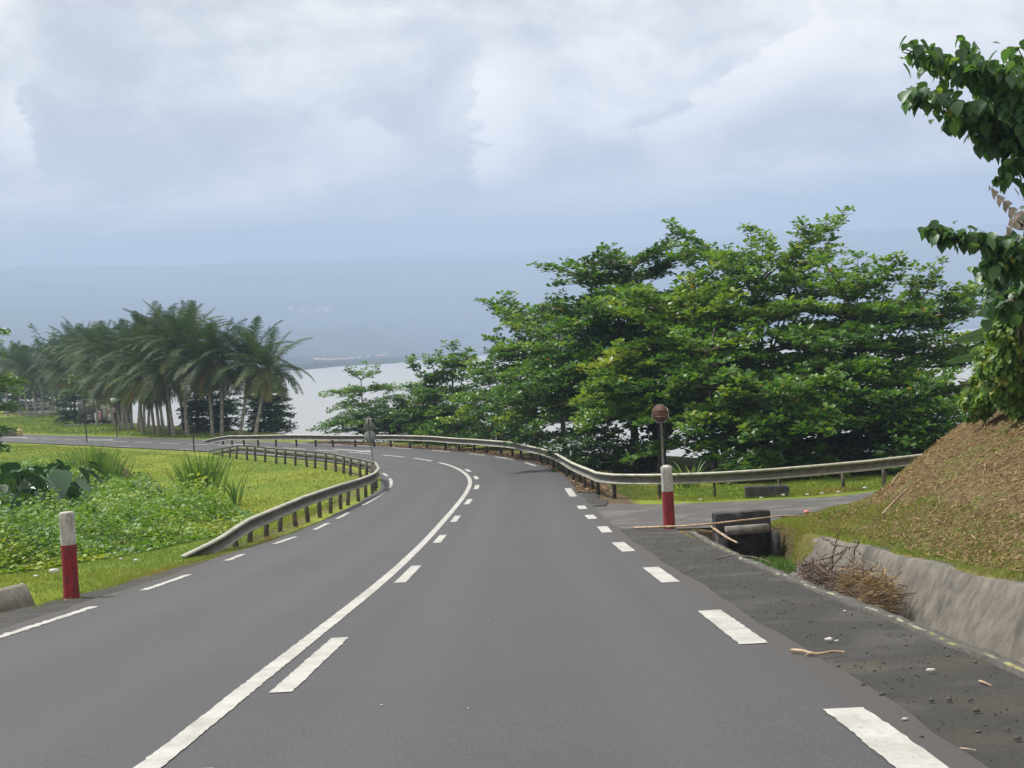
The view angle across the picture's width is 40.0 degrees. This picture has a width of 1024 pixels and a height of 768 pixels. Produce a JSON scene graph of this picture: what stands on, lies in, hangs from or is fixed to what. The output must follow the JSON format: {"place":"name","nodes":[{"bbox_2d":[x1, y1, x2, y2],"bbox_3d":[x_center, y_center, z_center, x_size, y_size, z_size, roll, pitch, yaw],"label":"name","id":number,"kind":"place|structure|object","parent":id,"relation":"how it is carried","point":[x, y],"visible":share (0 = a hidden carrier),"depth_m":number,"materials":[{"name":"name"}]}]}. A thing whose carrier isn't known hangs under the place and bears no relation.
{"place":"outdoors","nodes":[
{"label":"outdoors","id":0,"kind":"place"},
{"bbox_2d":[0,415,244,437],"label":"shore grass","id":1,"kind":"structure","parent":0,"point":[23,420],"depth_m":131.60,"materials":[{"name":"plant"}]},
{"bbox_2d":[0,444,356,515],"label":"meadow grass","id":2,"kind":"structure","parent":0,"point":[171,474],"depth_m":67.55,"materials":[{"name":"plant"}]},
{"bbox_2d":[0,411,903,604],"bbox_3d":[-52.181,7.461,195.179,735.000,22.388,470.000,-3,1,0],"label":"ground","id":3,"kind":"structure","parent":0,"point":[689,462],"depth_m":55.63,"materials":[{"name":"plant"}]},
{"bbox_2d":[0,462,20,503],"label":"taro plant","id":4,"kind":"object","parent":3,"relation":"on","point":[10,467],"visible":0.06,"depth_m":50.87,"materials":[{"name":"green plant"}]},
{"bbox_2d":[0,327,29,451],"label":"sea almond tree","id":5,"kind":"object","parent":3,"relation":"on","point":[6,380],"visible":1,"depth_m":84.37,"materials":[{"name":"green plant"}]},
{"bbox_2d":[0,472,29,507],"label":"taro plant","id":6,"kind":"object","parent":3,"relation":"on","point":[7,486],"visible":0.21,"depth_m":43.91,"materials":[{"name":"green plant"}]},
{"bbox_2d":[0,584,35,612],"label":"concrete gutter","id":7,"kind":"object","parent":3,"relation":"on","point":[13,597],"visible":0.44,"depth_m":20.02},
{"bbox_2d":[0,343,43,415],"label":"coconut palm","id":8,"kind":"object","parent":3,"relation":"on","point":[12,365],"visible":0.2,"depth_m":185.73,"materials":[{"name":"green plant"}]},
{"bbox_2d":[0,343,45,416],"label":"coconut palm","id":9,"kind":"object","parent":3,"relation":"on","point":[23,357],"visible":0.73,"depth_m":179.45,"materials":[{"name":"green plant"}]},
{"bbox_2d":[0,469,51,517],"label":"taro plant","id":10,"kind":"object","parent":3,"relation":"on","point":[38,479],"visible":0.5,"depth_m":39.57,"materials":[{"name":"green plant"}]},
{"bbox_2d":[0,342,51,410],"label":"sea almond tree","id":11,"kind":"object","parent":3,"relation":"on","point":[16,398],"visible":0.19,"depth_m":214.66,"materials":[{"name":"green plant"}]},
{"bbox_2d":[0,471,62,525],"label":"taro plant","id":12,"kind":"object","parent":3,"relation":"on","point":[18,476],"visible":0.37,"depth_m":43.13,"materials":[{"name":"green plant"}]},
{"bbox_2d":[11,338,53,414],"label":"coconut palm","id":13,"kind":"object","parent":3,"relation":"on","point":[39,348],"visible":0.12,"depth_m":189.89,"materials":[{"name":"green plant"}]},
{"bbox_2d":[3,379,72,412],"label":"sea almond tree","id":14,"kind":"object","parent":3,"relation":"on","point":[45,392],"visible":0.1,"depth_m":224.74,"materials":[{"name":"green plant"}]},
{"bbox_2d":[12,401,70,414],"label":"boundary wall","id":15,"kind":"structure","parent":3,"relation":"on","point":[39,412],"depth_m":204.93,"materials":[{"name":"grey concrete"}]},
{"bbox_2d":[12,468,81,516],"bbox_3d":[-14.572,3.614,43.978,2.164,2.027,2.118,-3,1,0],"label":"taro plant","id":16,"kind":"object","parent":3,"relation":"on","point":[62,479],"visible":0.29,"depth_m":43.41,"materials":[{"name":"green plant"}]},
{"bbox_2d":[26,342,77,415],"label":"coconut palm","id":17,"kind":"object","parent":3,"relation":"on","point":[44,376],"visible":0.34,"depth_m":177.41,"materials":[{"name":"green plant"}]},
{"bbox_2d":[30,346,78,416],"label":"coconut palm","id":18,"kind":"object","parent":3,"relation":"on","point":[54,381],"visible":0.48,"depth_m":165.25,"materials":[{"name":"green plant"}]},
{"bbox_2d":[26,323,90,404],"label":"sea almond tree","id":19,"kind":"object","parent":3,"relation":"on","point":[55,389],"visible":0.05,"depth_m":250.00,"materials":[{"name":"green plant"}]},
{"bbox_2d":[29,467,92,508],"bbox_3d":[-15.085,3.780,46.985,2.268,1.838,2.126,-4,2,-41],"label":"taro plant","id":20,"kind":"object","parent":3,"relation":"on","point":[83,484],"visible":0.13,"depth_m":47.21,"materials":[{"name":"green plant"}]},
{"bbox_2d":[40,321,83,409],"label":"coconut palm","id":21,"kind":"object","parent":3,"relation":"on","point":[68,334],"visible":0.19,"depth_m":171.04,"materials":[{"name":"green plant"}]},
{"bbox_2d":[44,373,94,424],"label":"sea almond tree","id":22,"kind":"object","parent":3,"relation":"on","point":[67,415],"visible":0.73,"depth_m":145.30,"materials":[{"name":"green plant"}]},
{"bbox_2d":[55,328,93,379],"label":"coconut palm","id":23,"kind":"object","parent":3,"relation":"on","point":[75,372],"visible":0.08,"depth_m":153.98,"materials":[{"name":"green plant"}]},
{"bbox_2d":[44,461,107,500],"bbox_3d":[-15.707,3.751,50.280,2.367,1.907,1.648,-3,1,0],"label":"taro plant","id":24,"kind":"object","parent":3,"relation":"on","point":[92,464],"visible":0.31,"depth_m":50.61,"materials":[{"name":"green plant"}]},
{"bbox_2d":[50,317,119,400],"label":"coconut palm","id":25,"kind":"object","parent":3,"relation":"on","point":[71,348],"visible":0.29,"depth_m":159.12,"materials":[{"name":"green plant"}]},
{"bbox_2d":[47,439,123,484],"bbox_3d":[-19.071,3.614,64.091,3.309,2.277,3.870,-3,1,0],"label":"reed clump","id":26,"kind":"object","parent":3,"relation":"on","point":[96,458],"visible":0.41,"depth_m":63.77,"materials":[{"name":"plant"}]},
{"bbox_2d":[60,336,110,425],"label":"coconut palm","id":27,"kind":"object","parent":3,"relation":"on","point":[90,386],"visible":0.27,"depth_m":137.12,"materials":[{"name":"green plant"}]},
{"bbox_2d":[59,322,120,396],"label":"coconut palm","id":28,"kind":"object","parent":3,"relation":"on","point":[82,329],"visible":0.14,"depth_m":147.02,"materials":[{"name":"green plant"}]},
{"bbox_2d":[64,319,122,424],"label":"coconut palm","id":29,"kind":"object","parent":3,"relation":"on","point":[95,336],"visible":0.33,"depth_m":137.11,"materials":[{"name":"green plant"}]},
{"bbox_2d":[70,338,134,429],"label":"coconut palm","id":30,"kind":"object","parent":3,"relation":"on","point":[108,389],"visible":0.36,"depth_m":123.95,"materials":[{"name":"green plant"}]},
{"bbox_2d":[77,322,127,426],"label":"coconut palm","id":31,"kind":"object","parent":3,"relation":"on","point":[122,410],"visible":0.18,"depth_m":131.51,"materials":[{"name":"green plant"}]},
{"bbox_2d":[77,399,129,424],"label":"kiosk","id":32,"kind":"object","parent":3,"relation":"on","point":[104,414],"visible":0.59,"depth_m":142.15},
{"bbox_2d":[67,340,142,428],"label":"coconut palm","id":33,"kind":"object","parent":3,"relation":"on","point":[100,403],"visible":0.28,"depth_m":126.49,"materials":[{"name":"green plant"}]},
{"bbox_2d":[85,448,134,477],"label":"reed clump","id":34,"kind":"object","parent":3,"relation":"on","point":[121,468],"visible":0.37,"depth_m":66.90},
{"bbox_2d":[90,319,137,428],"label":"coconut palm","id":35,"kind":"object","parent":3,"relation":"on","point":[119,324],"visible":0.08,"depth_m":127.34,"materials":[{"name":"green plant"}]},
{"bbox_2d":[0,458,252,573],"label":"creeper ground cover","id":36,"kind":"object","parent":3,"relation":"on","point":[125,499],"visible":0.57,"depth_m":35.65,"materials":[{"name":"green plant"}]},
{"bbox_2d":[97,324,156,431],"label":"coconut palm","id":37,"kind":"object","parent":3,"relation":"on","point":[151,410],"visible":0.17,"depth_m":115.50,"materials":[{"name":"green plant"}]},
{"bbox_2d":[95,334,159,429],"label":"coconut palm","id":38,"kind":"object","parent":3,"relation":"on","point":[138,418],"visible":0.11,"depth_m":121.45,"materials":[{"name":"green plant"}]},
{"bbox_2d":[95,314,161,430],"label":"coconut palm","id":39,"kind":"object","parent":3,"relation":"on","point":[148,411],"visible":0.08,"depth_m":119.50,"materials":[{"name":"green plant"}]},
{"bbox_2d":[98,333,175,433],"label":"coconut palm","id":40,"kind":"object","parent":3,"relation":"on","point":[129,387],"visible":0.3,"depth_m":113.41,"materials":[{"name":"green plant"}]},
{"bbox_2d":[107,300,178,428],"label":"coconut palm","id":41,"kind":"object","parent":3,"relation":"on","point":[156,318],"visible":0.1,"depth_m":121.08,"materials":[{"name":"green plant"}]},
{"bbox_2d":[101,331,189,435],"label":"coconut palm","id":42,"kind":"object","parent":3,"relation":"on","point":[149,405],"visible":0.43,"depth_m":109.27,"materials":[{"name":"green plant"}]},
{"bbox_2d":[118,314,180,432],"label":"coconut palm","id":43,"kind":"object","parent":3,"relation":"on","point":[167,413],"visible":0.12,"depth_m":113.13,"materials":[{"name":"green plant"}]},
{"bbox_2d":[127,518,183,541],"bbox_3d":[-8.405,3.511,33.568,1.477,0.656,1.379,-2,2,27],"label":"plant","id":44,"kind":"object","parent":3,"relation":"on","point":[156,529],"depth_m":33.49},
{"bbox_2d":[113,322,202,435],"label":"coconut palm","id":45,"kind":"object","parent":3,"relation":"on","point":[159,385],"visible":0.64,"depth_m":107.09,"materials":[{"name":"green plant"}]},
{"bbox_2d":[0,500,338,611],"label":"verge grass","id":46,"kind":"structure","parent":3,"relation":"on","point":[104,571],"depth_m":26.06,"materials":[{"name":"plant"}]},
{"bbox_2d":[123,300,223,432],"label":"coconut palm","id":47,"kind":"object","parent":3,"relation":"on","point":[160,329],"visible":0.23,"depth_m":111.95,"materials":[{"name":"green plant"}]},
{"bbox_2d":[52,522,306,599],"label":"dry verge grass","id":48,"kind":"structure","parent":3,"relation":"on","point":[241,547],"depth_m":26.88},
{"bbox_2d":[130,300,238,435],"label":"coconut palm","id":49,"kind":"object","parent":3,"relation":"on","point":[190,331],"visible":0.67,"depth_m":106.35,"materials":[{"name":"green plant"}]},
{"bbox_2d":[147,300,234,417],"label":"coconut palm","id":50,"kind":"object","parent":3,"relation":"on","point":[183,302],"visible":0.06,"depth_m":115.44,"materials":[{"name":"green plant"}]},
{"bbox_2d":[153,323,243,435],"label":"coconut palm","id":51,"kind":"object","parent":3,"relation":"on","point":[198,351],"visible":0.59,"depth_m":103.77,"materials":[{"name":"green plant"}]},
{"bbox_2d":[160,445,236,503],"bbox_3d":[-10.025,3.055,45.001,2.573,2.205,2.397,-3,1,-10],"label":"reed clump","id":52,"kind":"object","parent":3,"relation":"on","point":[210,473],"visible":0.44,"depth_m":44.80,"materials":[{"name":"plant"}]},
{"bbox_2d":[175,380,247,433],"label":"sea almond tree","id":53,"kind":"object","parent":3,"relation":"on","point":[200,407],"visible":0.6,"depth_m":111.33,"materials":[{"name":"green plant"}]},
{"bbox_2d":[175,317,256,435],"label":"coconut palm","id":54,"kind":"object","parent":3,"relation":"on","point":[224,376],"visible":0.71,"depth_m":103.31,"materials":[{"name":"green plant"}]},
{"bbox_2d":[219,468,251,505],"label":"reed clump","id":55,"kind":"object","parent":3,"relation":"on","point":[233,492],"visible":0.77,"depth_m":47.02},
{"bbox_2d":[194,316,292,434],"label":"coconut palm","id":56,"kind":"object","parent":3,"relation":"on","point":[241,368],"visible":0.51,"depth_m":103.00,"materials":[{"name":"green plant"}]},
{"bbox_2d":[218,326,313,434],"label":"coconut palm","id":57,"kind":"object","parent":3,"relation":"on","point":[263,378],"visible":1,"depth_m":100.15,"materials":[{"name":"green plant"}]},
{"bbox_2d":[235,369,298,433],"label":"sea almond tree","id":58,"kind":"object","parent":3,"relation":"on","point":[272,410],"visible":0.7,"depth_m":107.32,"materials":[{"name":"green plant"}]},
{"bbox_2d":[180,445,379,558],"bbox_3d":[-8.948,3.524,56.255,6.790,1.980,56.380,-3,1,-12],"label":"guard rail","id":59,"kind":"object","parent":3,"relation":"on","point":[248,526],"visible":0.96,"depth_m":40.95,"materials":[{"name":"metal"}]},
{"bbox_2d":[306,395,415,434],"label":"sea almond tree","id":60,"kind":"object","parent":3,"relation":"on","point":[350,420],"visible":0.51,"depth_m":86.95,"materials":[{"name":"green plant"}]},
{"bbox_2d":[318,361,405,441],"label":"sea almond tree","id":61,"kind":"object","parent":3,"relation":"on","point":[354,390],"visible":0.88,"depth_m":89.48,"materials":[{"name":"green plant"}]},
{"bbox_2d":[362,418,376,461],"bbox_3d":[-6.205,2.765,62.043,0.660,2.540,0.071,-6,2,-8],"label":"road sign","id":62,"kind":"object","parent":3,"relation":"on","point":[369,434],"visible":0.87,"depth_m":62.03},
{"bbox_2d":[364,380,452,444],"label":"sea almond tree","id":63,"kind":"object","parent":3,"relation":"on","point":[392,428],"visible":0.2,"depth_m":85.50,"materials":[{"name":"green plant"}]},
{"bbox_2d":[385,377,485,443],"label":"sea almond tree","id":64,"kind":"object","parent":3,"relation":"on","point":[415,413],"visible":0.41,"depth_m":82.43,"materials":[{"name":"green plant"}]},
{"bbox_2d":[404,339,506,443],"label":"sea almond tree","id":65,"kind":"object","parent":3,"relation":"on","point":[440,377],"visible":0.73,"depth_m":79.81,"materials":[{"name":"green plant"}]},
{"bbox_2d":[434,352,553,449],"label":"sea almond tree","id":66,"kind":"object","parent":3,"relation":"on","point":[482,431],"visible":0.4,"depth_m":73.36,"materials":[{"name":"green plant"}]},
{"bbox_2d":[0,441,1023,767],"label":"road shoulder","id":67,"kind":"object","parent":3,"relation":"on","point":[938,685],"visible":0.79,"depth_m":10.30},
{"bbox_2d":[59,511,79,598],"bbox_3d":[-6.129,2.459,19.505,0.228,1.392,0.216,-4,2,-29],"label":"bollard","id":68,"kind":"object","parent":67,"relation":"on","point":[69,554],"visible":0.91,"depth_m":19.42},
{"bbox_2d":[306,441,616,492],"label":"fallen leaves","id":69,"kind":"object","parent":67,"relation":"on","point":[577,487],"visible":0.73,"depth_m":66.02,"materials":[{"name":"dry leaves"}]},
{"bbox_2d":[661,465,675,528],"bbox_3d":[3.203,2.408,28.898,0.254,1.500,0.253,-4,2,-29],"label":"bollard","id":70,"kind":"object","parent":67,"relation":"on","point":[667,496],"visible":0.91,"depth_m":28.80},
{"bbox_2d":[633,515,781,528],"bbox_3d":[3.791,2.799,28.118,3.144,0.305,0.576,-2,2,26],"label":"wooden pole","id":71,"kind":"object","parent":67,"relation":"on","point":[650,527],"visible":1,"depth_m":27.89,"materials":[{"name":"brown wood"}]},
{"bbox_2d":[636,529,1023,762],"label":"gravel","id":72,"kind":"structure","parent":67,"relation":"on","point":[948,655],"depth_m":11.63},
{"bbox_2d":[467,288,583,446],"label":"sea almond tree","id":73,"kind":"object","parent":3,"relation":"on","point":[508,355],"visible":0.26,"depth_m":68.66,"materials":[{"name":"green plant"}]},
{"bbox_2d":[486,300,627,453],"bbox_3d":[2.179,-0.087,65.686,7.026,7.609,7.822,-3,1,0],"label":"sea almond tree","id":74,"kind":"object","parent":3,"relation":"on","point":[534,328],"visible":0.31,"depth_m":64.75,"materials":[{"name":"green plant"}]},
{"bbox_2d":[203,435,921,498],"bbox_3d":[-5.998,3.213,68.010,10.325,1.848,64.966,-4,2,-29],"label":"guard rail","id":75,"kind":"object","parent":3,"relation":"on","point":[714,478],"visible":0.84,"depth_m":40.98,"materials":[{"name":"metal"}]},
{"bbox_2d":[542,423,643,472],"bbox_3d":[3.183,2.684,55.236,4.052,2.278,3.981,-3,1,0],"label":"shrub","id":76,"kind":"object","parent":3,"relation":"on","point":[589,444],"visible":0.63,"depth_m":54.64,"materials":[{"name":"green plant"}]},
{"bbox_2d":[473,231,747,461],"bbox_3d":[4.664,-1.244,58.648,12.728,9.924,11.284,-3,1,0],"label":"sea almond tree","id":77,"kind":"object","parent":3,"relation":"on","point":[564,358],"visible":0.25,"depth_m":57.20,"materials":[{"name":"green plant"}]},
{"bbox_2d":[594,429,657,473],"bbox_3d":[4.506,2.758,53.117,2.694,2.070,2.901,-4,2,-21],"label":"shrub","id":78,"kind":"object","parent":3,"relation":"on","point":[642,464],"visible":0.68,"depth_m":52.99,"materials":[{"name":"green plant"}]},
{"bbox_2d":[652,404,668,465],"bbox_3d":[4.141,1.994,38.686,0.512,2.876,0.080,-2,2,32],"label":"road sign","id":79,"kind":"object","parent":3,"relation":"on","point":[660,413],"visible":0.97,"depth_m":38.65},
{"bbox_2d":[566,249,769,473],"bbox_3d":[5.896,-0.529,52.748,7.913,8.592,7.823,-3,1,0],"label":"sea almond tree","id":80,"kind":"object","parent":3,"relation":"on","point":[682,301],"visible":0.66,"depth_m":51.32,"materials":[{"name":"green plant"}]},
{"bbox_2d":[606,292,797,471],"bbox_3d":[7.139,0.164,49.412,6.964,6.901,6.110,-2,2,45],"label":"sea almond tree","id":81,"kind":"object","parent":3,"relation":"on","point":[684,368],"visible":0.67,"depth_m":48.85,"materials":[{"name":"green plant"}]},
{"bbox_2d":[712,509,781,560],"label":"culvert parapet","id":82,"kind":"structure","parent":3,"relation":"on","point":[758,538],"depth_m":28.04,"materials":[{"name":"black concrete"}]},
{"bbox_2d":[744,484,788,497],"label":"culvert parapet","id":83,"kind":"structure","parent":3,"relation":"on","point":[760,490],"depth_m":38.53,"materials":[{"name":"black concrete"}]},
{"bbox_2d":[645,205,893,441],"bbox_3d":[10.037,-1.751,55.391,10.052,10.398,9.784,-2,2,41],"label":"sea almond tree","id":84,"kind":"object","parent":3,"relation":"on","point":[786,264],"visible":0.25,"depth_m":54.67,"materials":[{"name":"green plant"}]},
{"bbox_2d":[750,553,796,573],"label":"drain weeds","id":85,"kind":"object","parent":3,"relation":"on","point":[780,563],"visible":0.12,"depth_m":25.55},
{"bbox_2d":[677,353,881,484],"bbox_3d":[8.901,1.230,46.630,6.924,4.512,6.780,-3,1,0],"label":"sea almond tree","id":86,"kind":"object","parent":3,"relation":"on","point":[785,423],"visible":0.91,"depth_m":45.52,"materials":[{"name":"green plant"}]},
{"bbox_2d":[771,502,853,562],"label":"apron grass","id":87,"kind":"structure","parent":3,"relation":"on","point":[792,523],"depth_m":28.00,"materials":[{"name":"plant"}]},
{"bbox_2d":[741,309,915,453],"bbox_3d":[11.146,0.366,49.460,6.894,6.111,6.676,-3,1,0],"label":"sea almond tree","id":88,"kind":"object","parent":3,"relation":"on","point":[859,369],"visible":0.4,"depth_m":48.58,"materials":[{"name":"green plant"}]},
{"bbox_2d":[687,531,1023,678],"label":"concrete drain","id":89,"kind":"object","parent":3,"relation":"on","point":[950,606],"visible":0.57,"depth_m":14.04,"materials":[{"name":"concrete"}]},
{"bbox_2d":[790,531,915,615],"bbox_3d":[4.168,2.444,17.814,0.703,1.168,6.037,-3,1,0],"label":"brush pile","id":90,"kind":"object","parent":89,"relation":"on","point":[878,591],"visible":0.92,"depth_m":16.76,"materials":[{"name":"plant"}]},
{"bbox_2d":[758,249,969,452],"bbox_3d":[12.584,-0.840,52.207,7.978,8.359,8.608,-2,2,32],"label":"sea almond tree","id":91,"kind":"object","parent":3,"relation":"on","point":[856,315],"visible":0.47,"depth_m":51.32,"materials":[{"name":"green plant"}]},
{"bbox_2d":[813,365,964,477],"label":"sea almond tree","id":92,"kind":"object","parent":3,"relation":"on","point":[923,428],"visible":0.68,"depth_m":45.63,"materials":[{"name":"green plant"}]},
{"bbox_2d":[792,407,1023,580],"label":"mound","id":93,"kind":"object","parent":3,"relation":"on","point":[806,548],"visible":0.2,"depth_m":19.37,"materials":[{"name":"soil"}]},
{"bbox_2d":[897,35,1023,333],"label":"leaved tree","id":94,"kind":"object","parent":93,"relation":"on","point":[990,118],"visible":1,"depth_m":19.94,"materials":[{"name":"green plant"}]},
{"bbox_2d":[945,186,1023,363],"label":"banana plant","id":95,"kind":"object","parent":93,"relation":"on","point":[977,334],"visible":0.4,"depth_m":28.92,"materials":[{"name":"green plant"}]},
{"bbox_2d":[956,295,1023,424],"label":"vine thicket","id":96,"kind":"object","parent":93,"relation":"on","point":[996,380],"visible":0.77,"depth_m":22.89,"materials":[{"name":"green plant"}]},
{"bbox_2d":[976,230,1023,365],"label":"climbing shrub","id":97,"kind":"object","parent":93,"relation":"on","point":[998,287],"visible":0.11,"depth_m":22.16,"materials":[{"name":"green plant"}]},
{"bbox_2d":[881,280,991,429],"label":"sea almond tree","id":98,"kind":"object","parent":3,"relation":"on","point":[968,295],"visible":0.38,"depth_m":52.35,"materials":[{"name":"green plant"}]},
{"bbox_2d":[0,328,986,457],"bbox_3d":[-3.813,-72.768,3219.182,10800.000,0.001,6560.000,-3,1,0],"label":"sea","id":99,"kind":"structure","parent":0,"point":[310,405],"depth_m":279.71,"materials":[{"name":"grey liquid"}]},
{"bbox_2d":[0,434,987,767],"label":"road","id":100,"kind":"structure","parent":0,"point":[460,610],"depth_m":10.91,"materials":[{"name":"asphalt"}]},
{"bbox_2d":[790,648,843,655],"bbox_3d":[2.169,1.900,10.022,0.296,0.053,0.310,-3,1,-9],"label":"stick","id":101,"kind":"object","parent":100,"relation":"on","point":[810,652],"visible":1,"depth_m":9.90,"materials":[{"name":"brown wood"}]},
{"bbox_2d":[0,223,1023,371],"bbox_3d":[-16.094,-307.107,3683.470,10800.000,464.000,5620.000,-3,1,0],"label":"mountain","id":102,"kind":"structure","parent":0,"point":[396,309],"depth_m":3922.99,"materials":[{"name":"blue"}]},
{"bbox_2d":[0,0,1023,267],"label":"sky","id":103,"kind":"structure","parent":0,"point":[133,132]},
{"bbox_2d":[660,461,715,487],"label":"tall grass","id":104,"kind":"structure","parent":0,"point":[684,485],"depth_m":44.99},
{"bbox_2d":[535,454,895,501],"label":"bank grass","id":105,"kind":"structure","parent":0,"point":[793,493],"depth_m":41.41,"materials":[{"name":"plant"}]},
{"bbox_2d":[593,492,875,528],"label":"side road","id":106,"kind":"structure","parent":0,"point":[625,516],"depth_m":34.78,"materials":[{"name":"asphalt"}]},
{"bbox_2d":[794,495,1023,581],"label":"mound grass","id":107,"kind":"structure","parent":0,"point":[818,528],"depth_m":19.03,"materials":[{"name":"plant"}]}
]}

